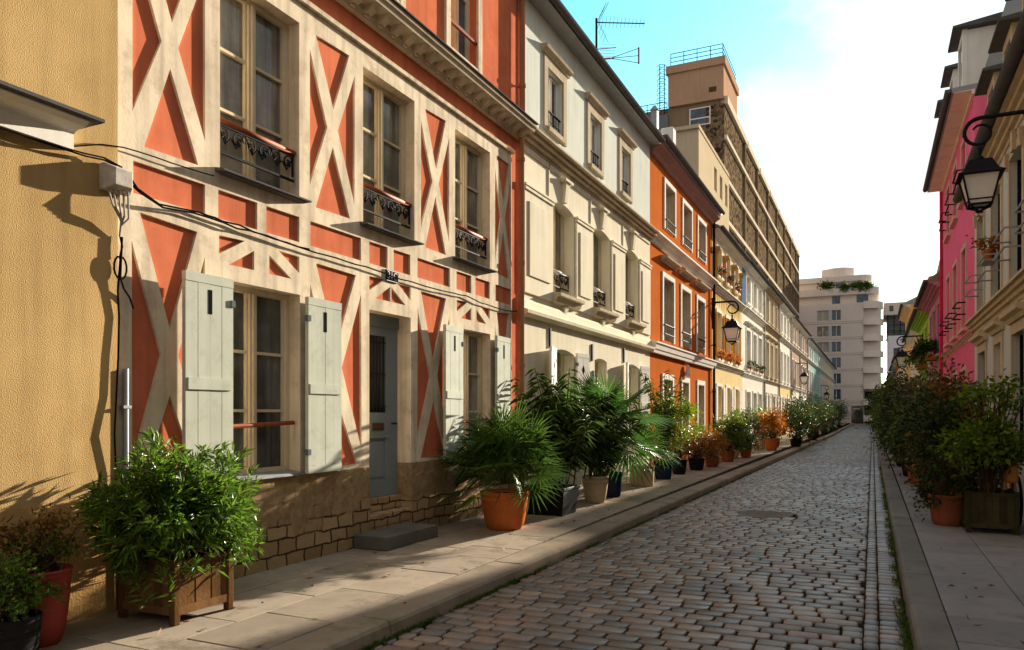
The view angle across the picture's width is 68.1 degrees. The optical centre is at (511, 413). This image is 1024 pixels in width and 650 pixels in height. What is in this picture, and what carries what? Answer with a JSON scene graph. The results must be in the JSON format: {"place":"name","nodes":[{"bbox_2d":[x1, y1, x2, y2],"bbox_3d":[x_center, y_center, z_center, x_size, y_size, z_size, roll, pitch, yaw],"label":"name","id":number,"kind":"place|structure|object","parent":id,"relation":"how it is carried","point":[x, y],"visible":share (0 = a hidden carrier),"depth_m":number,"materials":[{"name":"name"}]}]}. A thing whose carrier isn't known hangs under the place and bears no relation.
{"place":"outdoors","nodes":[
{"label":"outdoors","id":0,"kind":"place"},
{"bbox_2d":[39,423,846,649],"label":"pavement","id":1,"kind":"structure","parent":0,"point":[347,583],"depth_m":6.80,"materials":[{"name":"beige concrete"}]},
{"bbox_2d":[0,534,69,649],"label":"plant pot","id":2,"kind":"object","parent":1,"relation":"on","point":[20,626],"visible":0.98,"depth_m":4.65,"materials":[{"name":"black plastic"}]},
{"bbox_2d":[0,494,99,647],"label":"plant pot","id":3,"kind":"object","parent":1,"relation":"on","point":[53,624],"visible":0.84,"depth_m":4.99,"materials":[{"name":"red ceramic"}]},
{"bbox_2d":[0,0,117,623],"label":"house","id":4,"kind":"structure","parent":1,"relation":"on","point":[58,241],"depth_m":5.46,"materials":[{"name":"beige paint"}]},
{"bbox_2d":[0,126,121,167],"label":"cable","id":5,"kind":"object","parent":4,"relation":"attached to","point":[65,148],"visible":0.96,"depth_m":5.45,"materials":[{"name":"black rubber"}]},
{"bbox_2d":[99,162,132,236],"bbox_3d":[-3.023,-1.634,5.821,0.130,0.533,0.230,0,0,25],"label":"junction box","id":6,"kind":"object","parent":4,"relation":"attached to","point":[114,179],"visible":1,"depth_m":5.78,"materials":[{"name":"white plastic"}]},
{"bbox_2d":[113,237,133,609],"bbox_3d":[-3.029,0.069,5.915,0.032,2.901,0.199,0,0,24],"label":"cable","id":7,"kind":"object","parent":6,"relation":"hanging from","point":[119,276],"visible":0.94,"depth_m":5.87,"materials":[{"name":"black rubber"}]},
{"bbox_2d":[71,427,266,625],"bbox_3d":[-2.486,0.812,5.735,1.152,1.435,1.662,0,0,25],"label":"planter","id":8,"kind":"object","parent":1,"relation":"on","point":[175,561],"visible":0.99,"depth_m":5.54,"materials":[{"name":"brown wood"}]},
{"bbox_2d":[118,0,538,578],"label":"house","id":9,"kind":"structure","parent":1,"relation":"on","point":[341,397],"depth_m":8.12,"materials":[{"name":"paint"}]},
{"bbox_2d":[120,369,131,527],"bbox_3d":[-3.031,0.590,5.946,0.047,1.880,0.070,0,0,25],"label":"conduit","id":10,"kind":"object","parent":9,"relation":"attached to","point":[126,406],"visible":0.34,"depth_m":5.93,"materials":[{"name":"grey metal"}]},
{"bbox_2d":[74,144,213,175],"bbox_3d":[-2.937,-2.032,6.144,0.032,0.175,1.333,0,0,24],"label":"cable","id":11,"kind":"object","parent":9,"relation":"attached to","point":[142,153],"visible":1,"depth_m":6.07,"materials":[{"name":"rubber"}]},
{"bbox_2d":[220,0,288,191],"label":"window","id":12,"kind":"structure","parent":9,"relation":"in","point":[254,44],"depth_m":7.41,"materials":[{"name":"beige paint"}]},
{"bbox_2d":[233,285,288,474],"bbox_3d":[-2.550,-0.296,7.407,0.085,1.842,1.034,0,0,25],"label":"window","id":13,"kind":"structure","parent":9,"relation":"in","point":[260,318],"depth_m":7.56,"materials":[{"name":"beige paint"}]},
{"bbox_2d":[133,181,516,311],"bbox_3d":[-1.474,-1.734,9.211,0.081,0.203,7.238,0,0,25],"label":"cable","id":14,"kind":"object","parent":9,"relation":"attached to","point":[138,190],"visible":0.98,"depth_m":7.04,"materials":[{"name":"black rubber"}]},
{"bbox_2d":[363,76,404,235],"bbox_3d":[-1.632,-3.105,9.334,0.085,1.824,1.084,0,0,25],"label":"window","id":15,"kind":"structure","parent":9,"relation":"in","point":[383,112],"depth_m":9.36,"materials":[{"name":"beige paint"}]},
{"bbox_2d":[369,313,398,497],"bbox_3d":[-1.659,-0.092,9.364,0.110,2.253,0.874,0,0,25],"label":"door","id":16,"kind":"structure","parent":9,"relation":"in","point":[382,329],"depth_m":9.48,"materials":[{"name":"grey wood"}]},
{"bbox_2d":[386,269,397,283],"bbox_3d":[-1.468,-1.677,9.281,0.020,0.145,0.255,0,0,25],"label":"number plate","id":17,"kind":"object","parent":9,"relation":"attached to","point":[390,278],"visible":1,"depth_m":9.28,"materials":[{"name":"metal"}]},
{"bbox_2d":[451,0,469,61],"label":"window","id":18,"kind":"structure","parent":9,"relation":"in","point":[460,9],"depth_m":11.24,"materials":[{"name":"beige paint"}]},
{"bbox_2d":[455,137,481,264],"bbox_3d":[-0.714,-3.105,11.262,0.085,1.824,1.074,0,0,25],"label":"window","id":19,"kind":"structure","parent":9,"relation":"in","point":[468,161],"depth_m":11.43,"materials":[{"name":"beige glass"}]},
{"bbox_2d":[463,331,481,451],"bbox_3d":[-0.692,-0.296,11.307,0.085,1.842,0.994,0,0,25],"label":"window","id":20,"kind":"structure","parent":9,"relation":"in","point":[472,350],"depth_m":11.54,"materials":[{"name":"beige paint"}]},
{"bbox_2d":[354,522,437,550],"bbox_3d":[-1.354,1.452,8.986,0.454,0.155,1.100,0,0,25],"label":"door step","id":21,"kind":"object","parent":1,"relation":"on","point":[394,537],"depth_m":8.71,"materials":[{"name":"stone"}]},
{"bbox_2d":[424,398,573,530],"bbox_3d":[-0.198,0.635,10.011,2.057,1.790,2.156,0,0,10],"label":"palm pot","id":22,"kind":"object","parent":1,"relation":"on","point":[504,448],"visible":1,"depth_m":9.79,"materials":[{"name":"ceramic"}]},
{"bbox_2d":[503,368,610,515],"bbox_3d":[0.560,0.423,11.545,1.837,2.214,1.287,0,0,25],"label":"plant pot","id":23,"kind":"object","parent":1,"relation":"on","point":[560,424],"visible":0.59,"depth_m":11.43,"materials":[{"name":"black plastic"}]},
{"bbox_2d":[157,490,1023,646],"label":"leaf litter","id":24,"kind":"object","parent":1,"relation":"on","point":[159,631],"visible":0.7,"depth_m":6.62,"materials":[{"name":"plant"}]},
{"bbox_2d":[524,0,665,488],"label":"house","id":25,"kind":"structure","parent":1,"relation":"on","point":[590,231],"depth_m":15.23,"materials":[{"name":"white paint"}]},
{"bbox_2d":[548,75,557,131],"bbox_3d":[0.697,-5.735,14.106,0.085,1.064,0.764,0,0,25],"label":"window","id":26,"kind":"structure","parent":25,"relation":"in","point":[552,85],"depth_m":14.32,"materials":[{"name":"white paint"}]},
{"bbox_2d":[553,207,563,292],"bbox_3d":[0.791,-3.150,14.560,0.085,1.834,1.064,0,0,25],"label":"window","id":27,"kind":"structure","parent":25,"relation":"in","point":[558,221],"depth_m":14.89,"materials":[{"name":"beige glass"}]},
{"bbox_2d":[557,352,563,393],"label":"window","id":28,"kind":"structure","parent":25,"relation":"in","point":[560,364],"depth_m":14.97,"materials":[{"name":"beige paint"}]},
{"bbox_2d":[590,118,596,166],"bbox_3d":[1.666,-5.735,16.142,0.085,1.064,0.734,0,0,25],"label":"window","id":29,"kind":"structure","parent":25,"relation":"in","point":[593,127],"depth_m":16.40,"materials":[{"name":"white paint"}]},
{"bbox_2d":[593,232,600,306],"bbox_3d":[1.750,-3.150,16.573,0.085,1.834,1.124,0,0,25],"label":"window","id":30,"kind":"structure","parent":25,"relation":"in","point":[596,242],"depth_m":16.93,"materials":[{"name":"beige paint"}]},
{"bbox_2d":[595,2,644,63],"bbox_3d":[2.529,-8.654,18.550,1.463,2.808,0.440,0,0,-5],"label":"tv antenna","id":31,"kind":"object","parent":25,"relation":"attached to","point":[613,53],"visible":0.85,"depth_m":18.49,"materials":[{"name":"black metal"}]},
{"bbox_2d":[622,152,625,191],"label":"window","id":32,"kind":"structure","parent":25,"relation":"in","point":[623,155],"depth_m":18.37,"materials":[{"name":"white paint"}]},
{"bbox_2d":[625,255,629,319],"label":"window","id":33,"kind":"structure","parent":25,"relation":"in","point":[627,260],"depth_m":19.06,"materials":[{"name":"glass"}]},
{"bbox_2d":[563,391,649,503],"bbox_3d":[1.552,0.580,12.937,1.571,1.900,1.511,0,0,25],"label":"plant pot","id":34,"kind":"object","parent":1,"relation":"on","point":[595,486],"visible":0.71,"depth_m":12.76,"materials":[{"name":"beige ceramic"}]},
{"bbox_2d":[545,369,676,497],"bbox_3d":[1.790,0.334,13.764,2.430,2.392,2.538,0,0,-29],"label":"palm pot","id":35,"kind":"object","parent":1,"relation":"on","point":[614,484],"visible":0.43,"depth_m":13.54,"materials":[{"name":"blue ceramic"}]},
{"bbox_2d":[615,420,684,486],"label":"plant pot","id":36,"kind":"object","parent":1,"relation":"on","point":[645,480],"visible":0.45,"depth_m":15.78,"materials":[{"name":"beige ceramic"}]},
{"bbox_2d":[633,369,687,479],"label":"plant pot","id":37,"kind":"object","parent":1,"relation":"on","point":[666,410],"visible":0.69,"depth_m":17.48,"materials":[{"name":"blue ceramic"}]},
{"bbox_2d":[651,394,712,474],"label":"plant pot","id":38,"kind":"object","parent":1,"relation":"on","point":[681,468],"visible":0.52,"depth_m":18.90,"materials":[{"name":"black plastic"}]},
{"bbox_2d":[650,134,724,465],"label":"house","id":39,"kind":"structure","parent":1,"relation":"on","point":[687,211],"depth_m":23.21,"materials":[{"name":"paint"}]},
{"bbox_2d":[650,105,675,144],"bbox_3d":[4.338,-8.140,22.012,0.600,1.620,1.124,0,0,25],"label":"chimney","id":40,"kind":"object","parent":39,"relation":"on","point":[669,131],"visible":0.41,"depth_m":22.05,"materials":[{"name":"metal"}]},
{"bbox_2d":[664,283,666,340],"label":"window","id":41,"kind":"structure","parent":39,"relation":"in","point":[665,285],"depth_m":22.38,"materials":[{"name":"beige paint"}]},
{"bbox_2d":[712,299,742,344],"bbox_3d":[7.826,-3.362,27.641,1.059,1.736,0.656,0,0,25],"label":"wall lantern","id":42,"kind":"object","parent":39,"relation":"attached to","point":[731,328],"depth_m":27.43,"materials":[{"name":"black metal"}]},
{"bbox_2d":[672,419,724,469],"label":"plant pot","id":43,"kind":"object","parent":1,"relation":"on","point":[696,461],"visible":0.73,"depth_m":20.32,"materials":[{"name":"black plastic"}]},
{"bbox_2d":[696,427,732,466],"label":"plant pot","id":44,"kind":"object","parent":1,"relation":"on","point":[710,464],"visible":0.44,"depth_m":21.52,"materials":[{"name":"ceramic"}]},
{"bbox_2d":[706,412,752,461],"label":"plant pot","id":45,"kind":"object","parent":1,"relation":"on","point":[732,433],"visible":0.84,"depth_m":23.80,"materials":[{"name":"ceramic"}]},
{"bbox_2d":[711,406,754,458],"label":"plant pot","id":46,"kind":"object","parent":1,"relation":"on","point":[734,412],"visible":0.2,"depth_m":25.64,"materials":[{"name":"beige ceramic"}]},
{"bbox_2d":[739,433,762,457],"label":"plant pot","id":47,"kind":"object","parent":1,"relation":"on","point":[745,454],"visible":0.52,"depth_m":25.92,"materials":[{"name":"ceramic"}]},
{"bbox_2d":[737,404,768,443],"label":"plant pot","id":48,"kind":"object","parent":1,"relation":"on","point":[755,425],"visible":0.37,"depth_m":28.57,"materials":[{"name":"green plant"}]},
{"bbox_2d":[748,405,782,448],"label":"plant pot","id":49,"kind":"object","parent":1,"relation":"on","point":[762,442],"visible":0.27,"depth_m":32.57,"materials":[{"name":"beige ceramic"}]},
{"bbox_2d":[754,405,791,450],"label":"plant pot","id":50,"kind":"object","parent":1,"relation":"on","point":[771,442],"visible":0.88,"depth_m":30.95,"materials":[{"name":"ceramic"}]},
{"bbox_2d":[780,301,796,436],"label":"house","id":51,"kind":"structure","parent":1,"relation":"on","point":[787,313],"depth_m":51.15,"materials":[{"name":"white paint"}]},
{"bbox_2d":[792,316,804,433],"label":"house","id":52,"kind":"structure","parent":1,"relation":"on","point":[797,325],"depth_m":58.10,"materials":[{"name":"white paint"}]},
{"bbox_2d":[796,361,808,384],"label":"wall lantern","id":53,"kind":"object","parent":52,"relation":"attached to","point":[804,376],"depth_m":57.89,"materials":[{"name":"black metal"}]},
{"bbox_2d":[778,389,833,446],"bbox_3d":[13.221,0.215,34.871,2.962,2.629,5.428,0,0,25],"label":"shrub tub","id":54,"kind":"object","parent":1,"relation":"on","point":[798,418],"visible":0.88,"depth_m":34.22,"materials":[{"name":"green plant"}]},
{"bbox_2d":[371,424,911,649],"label":"cobbled road","id":55,"kind":"structure","parent":0,"point":[578,583],"depth_m":7.42,"materials":[{"name":"grey stone"}]},
{"bbox_2d":[354,468,762,649],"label":"moss strip","id":56,"kind":"object","parent":55,"relation":"on","point":[426,621],"visible":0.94,"depth_m":7.12,"materials":[{"name":"green plant"}]},
{"bbox_2d":[266,423,853,649],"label":"kerb","id":57,"kind":"structure","parent":55,"relation":"on","point":[367,627],"depth_m":7.06,"materials":[{"name":"stone"}]},
{"bbox_2d":[786,389,840,439],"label":"shrub tub","id":58,"kind":"object","parent":57,"relation":"on","point":[821,410],"visible":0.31,"depth_m":42.91,"materials":[{"name":"green plant"}]},
{"bbox_2d":[814,400,842,434],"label":"shrub tub","id":59,"kind":"object","parent":57,"relation":"on","point":[835,416],"visible":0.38,"depth_m":56.10,"materials":[{"name":"green plant"}]},
{"bbox_2d":[734,510,792,518],"bbox_3d":[4.110,1.664,12.442,0.940,0.032,0.940,0,0,25],"label":"manhole cover","id":60,"kind":"object","parent":55,"relation":"on","point":[760,514],"visible":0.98,"depth_m":12.37,"materials":[{"name":"metal"}]},
{"bbox_2d":[878,467,914,649],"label":"moss strip","id":61,"kind":"object","parent":55,"relation":"on","point":[907,635],"visible":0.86,"depth_m":6.68,"materials":[{"name":"green plant"}]},
{"bbox_2d":[874,429,957,649],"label":"kerb","id":62,"kind":"structure","parent":55,"relation":"on","point":[930,628],"depth_m":6.89,"materials":[{"name":"grey stone"}]},
{"bbox_2d":[712,224,750,452],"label":"house","id":63,"kind":"structure","parent":0,"point":[731,255],"depth_m":30.14,"materials":[{"name":"beige paint"}]},
{"bbox_2d":[742,259,771,443],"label":"house","id":64,"kind":"structure","parent":0,"point":[756,283],"depth_m":37.24,"materials":[{"name":"white paint"}]},
{"bbox_2d":[573,423,952,633],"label":"pavement bed","id":65,"kind":"object","parent":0,"point":[776,452],"visible":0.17,"depth_m":19.98,"materials":[{"name":"grey concrete"}]},
{"bbox_2d":[777,390,826,442],"bbox_3d":[14.864,0.177,39.196,2.879,3.076,5.289,0,0,25],"label":"shrub tub","id":66,"kind":"object","parent":65,"relation":"on","point":[791,405],"visible":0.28,"depth_m":38.30,"materials":[{"name":"green plant"}]},
{"bbox_2d":[802,393,845,436],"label":"shrub tub","id":67,"kind":"object","parent":65,"relation":"on","point":[825,404],"visible":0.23,"depth_m":48.70,"materials":[{"name":"green plant"}]},
{"bbox_2d":[821,393,849,430],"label":"shrub tub","id":68,"kind":"object","parent":65,"relation":"on","point":[836,404],"visible":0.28,"depth_m":65.88,"materials":[{"name":"green plant"}]},
{"bbox_2d":[833,395,854,427],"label":"shrub tub","id":69,"kind":"object","parent":65,"relation":"on","point":[843,408],"visible":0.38,"depth_m":78.83,"materials":[{"name":"green plant"}]},
{"bbox_2d":[901,276,931,386],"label":"house","id":70,"kind":"structure","parent":65,"relation":"on","point":[909,340],"depth_m":39.26,"materials":[{"name":"white paint"}]},
{"bbox_2d":[906,308,928,388],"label":"house","id":71,"kind":"structure","parent":65,"relation":"on","point":[918,321],"depth_m":31.58,"materials":[{"name":"green paint"}]},
{"bbox_2d":[894,333,922,368],"bbox_3d":[17.271,-2.708,32.978,1.116,1.573,0.594,0,0,25],"label":"wall lantern","id":72,"kind":"object","parent":71,"relation":"attached to","point":[900,355],"depth_m":32.94,"materials":[{"name":"black metal"}]},
{"bbox_2d":[903,351,926,370],"bbox_3d":[16.369,-2.219,30.448,1.159,0.945,1.616,0,0,-1],"label":"hanging basket","id":73,"kind":"object","parent":71,"relation":"attached to","point":[922,365],"visible":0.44,"depth_m":30.26,"materials":[{"name":"brown paint"}]},
{"bbox_2d":[914,259,939,380],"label":"house","id":74,"kind":"structure","parent":65,"relation":"on","point":[928,298],"depth_m":25.76,"materials":[{"name":"paint"}]},
{"bbox_2d":[905,334,938,361],"bbox_3d":[13.930,-2.207,25.483,1.099,0.939,1.675,0,0,6],"label":"hanging basket","id":75,"kind":"object","parent":74,"relation":"attached to","point":[921,348],"visible":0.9,"depth_m":25.14,"materials":[{"name":"brown paint"}]},
{"bbox_2d":[766,284,785,437],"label":"house","id":76,"kind":"structure","parent":0,"point":[775,300],"depth_m":44.73,"materials":[{"name":"white paint"}]},
{"bbox_2d":[560,0,1005,383],"label":"sky","id":77,"kind":"structure","parent":0,"point":[837,100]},
{"bbox_2d":[801,327,811,404],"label":"house","id":78,"kind":"structure","parent":0,"point":[805,334],"depth_m":65.00,"materials":[{"name":"white paint"}]},
{"bbox_2d":[808,338,817,429],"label":"house","id":79,"kind":"structure","parent":0,"point":[812,344],"depth_m":72.19,"materials":[{"name":"white paint"}]},
{"bbox_2d":[814,346,822,403],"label":"house","id":80,"kind":"structure","parent":0,"point":[818,351],"depth_m":78.83,"materials":[{"name":"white paint"}]},
{"bbox_2d":[819,352,827,406],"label":"house","id":81,"kind":"structure","parent":0,"point":[822,356],"depth_m":86.60,"materials":[{"name":"teal paint"}]},
{"bbox_2d":[824,358,830,403],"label":"house","id":82,"kind":"structure","parent":0,"point":[827,361],"depth_m":94.26,"materials":[{"name":"white paint"}]},
{"bbox_2d":[885,447,1023,649],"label":"pavement","id":83,"kind":"structure","parent":0,"point":[982,558],"depth_m":7.12,"materials":[{"name":"grey concrete"}]},
{"bbox_2d":[862,385,900,453],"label":"plant pot","id":84,"kind":"object","parent":83,"relation":"on","point":[876,413],"visible":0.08,"depth_m":28.35,"materials":[{"name":"ceramic"}]},
{"bbox_2d":[862,374,909,437],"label":"plant pot","id":85,"kind":"object","parent":83,"relation":"on","point":[889,383],"visible":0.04,"depth_m":36.32,"materials":[{"name":"green plastic"}]},
{"bbox_2d":[871,391,901,466],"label":"plant pot","id":86,"kind":"object","parent":83,"relation":"on","point":[887,408],"visible":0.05,"depth_m":21.93,"materials":[{"name":"green plant"}]},
{"bbox_2d":[867,362,919,427],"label":"plant pot","id":87,"kind":"object","parent":83,"relation":"on","point":[896,386],"visible":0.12,"depth_m":31.77,"materials":[{"name":"green plastic"}]},
{"bbox_2d":[869,368,924,449],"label":"plant pot","id":88,"kind":"object","parent":83,"relation":"on","point":[886,390],"visible":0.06,"depth_m":25.26,"materials":[{"name":"green plant"}]},
{"bbox_2d":[877,390,917,476],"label":"plant pot","id":89,"kind":"object","parent":83,"relation":"on","point":[904,472],"visible":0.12,"depth_m":18.40,"materials":[{"name":"green plastic"}]},
{"bbox_2d":[874,393,925,483],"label":"plant pot","id":90,"kind":"object","parent":83,"relation":"on","point":[912,481],"visible":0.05,"depth_m":16.48,"materials":[{"name":"ceramic"}]},
{"bbox_2d":[896,297,916,382],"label":"house","id":91,"kind":"structure","parent":83,"relation":"on","point":[906,308],"depth_m":45.34,"materials":[{"name":"white paint"}]},
{"bbox_2d":[874,364,941,460],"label":"plant pot","id":92,"kind":"object","parent":83,"relation":"on","point":[910,380],"visible":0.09,"depth_m":20.46,"materials":[{"name":"green ceramic"}]},
{"bbox_2d":[883,373,962,497],"bbox_3d":[7.518,0.407,13.624,1.587,2.246,1.926,0,0,25],"label":"plant pot","id":93,"kind":"object","parent":83,"relation":"on","point":[899,434],"visible":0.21,"depth_m":13.68,"materials":[{"name":"black plastic"}]},
{"bbox_2d":[886,344,980,473],"bbox_3d":[8.619,0.079,15.373,1.856,2.903,2.209,0,0,25],"label":"plant pot","id":94,"kind":"object","parent":83,"relation":"on","point":[915,397],"visible":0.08,"depth_m":15.46,"materials":[{"name":"green ceramic"}]},
{"bbox_2d":[891,383,1003,526],"bbox_3d":[6.005,0.555,10.421,1.443,1.950,1.348,0,0,25],"label":"plant pot","id":95,"kind":"object","parent":83,"relation":"on","point":[945,503],"visible":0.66,"depth_m":10.29,"materials":[{"name":"ceramic"}]},
{"bbox_2d":[896,354,1011,493],"bbox_3d":[7.141,0.269,12.325,1.590,2.521,1.770,0,0,25],"label":"plant pot","id":96,"kind":"object","parent":83,"relation":"on","point":[955,388],"visible":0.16,"depth_m":12.29,"materials":[{"name":"ceramic"}]},
{"bbox_2d":[923,0,1021,482],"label":"house","id":97,"kind":"structure","parent":83,"relation":"on","point":[959,105],"depth_m":18.28,"materials":[{"name":"pink paint"},{"name":"zinc"},{"name":"white paint"}]},
{"bbox_2d":[921,368,1023,534],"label":"planter","id":98,"kind":"object","parent":83,"relation":"on","point":[990,505],"visible":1,"depth_m":9.67,"materials":[{"name":"green wood"}]},
{"bbox_2d":[953,0,1023,519],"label":"house","id":99,"kind":"structure","parent":83,"relation":"on","point":[994,323],"depth_m":12.16,"materials":[{"name":"paint"}]},
{"bbox_2d":[980,258,997,266],"bbox_3d":[8.309,-2.632,13.211,0.200,0.028,0.600,0,0,25],"label":"sill shelf","id":100,"kind":"object","parent":99,"relation":"attached to","point":[987,262],"visible":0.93,"depth_m":13.15,"materials":[{"name":"grey metal"}]},
{"bbox_2d":[965,235,999,259],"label":"flower pot","id":101,"kind":"object","parent":100,"relation":"on","point":[980,244],"visible":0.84,"depth_m":13.15,"materials":[{"name":"ceramic"}]},
{"bbox_2d":[955,109,1023,212],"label":"wall lantern","id":102,"kind":"object","parent":99,"relation":"attached to","point":[978,178],"depth_m":7.78,"materials":[{"name":"black metal"}]},
{"bbox_2d":[1000,451,1022,526],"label":"bicycle","id":103,"kind":"object","parent":83,"relation":"on","point":[1012,479],"visible":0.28,"depth_m":9.87,"materials":[{"name":"black paint"}]},
{"label":"ground","id":104,"kind":"structure","parent":0,"visible":0},
{"bbox_2d":[659,124,728,230],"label":"building","id":105,"kind":"structure","parent":104,"relation":"on","point":[696,149],"depth_m":53.45,"materials":[{"name":"beige paint"}]},
{"bbox_2d":[641,43,799,317],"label":"concrete building","id":106,"kind":"structure","parent":104,"relation":"on","point":[703,93],"depth_m":66.68,"materials":[{"name":"beige concrete"}]},
{"bbox_2d":[689,105,710,125],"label":"window","id":107,"kind":"structure","parent":106,"relation":"in","point":[696,115],"depth_m":62.95,"materials":[{"name":"white paint"}]},
{"bbox_2d":[799,267,882,423],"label":"apartment building","id":108,"kind":"structure","parent":104,"relation":"on","point":[840,319],"depth_m":123.68,"materials":[{"name":"white concrete"}]},
{"bbox_2d":[817,326,828,336],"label":"window","id":109,"kind":"structure","parent":108,"relation":"in","point":[823,331],"depth_m":125.25,"materials":[{"name":"grey glass"}]},
{"bbox_2d":[851,406,862,422],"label":"door","id":110,"kind":"structure","parent":108,"relation":"in","point":[856,411],"depth_m":123.55,"materials":[{"name":"grey glass"}]},
{"bbox_2d":[883,302,904,374],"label":"white building","id":111,"kind":"structure","parent":104,"relation":"on","point":[895,329],"depth_m":123.00,"materials":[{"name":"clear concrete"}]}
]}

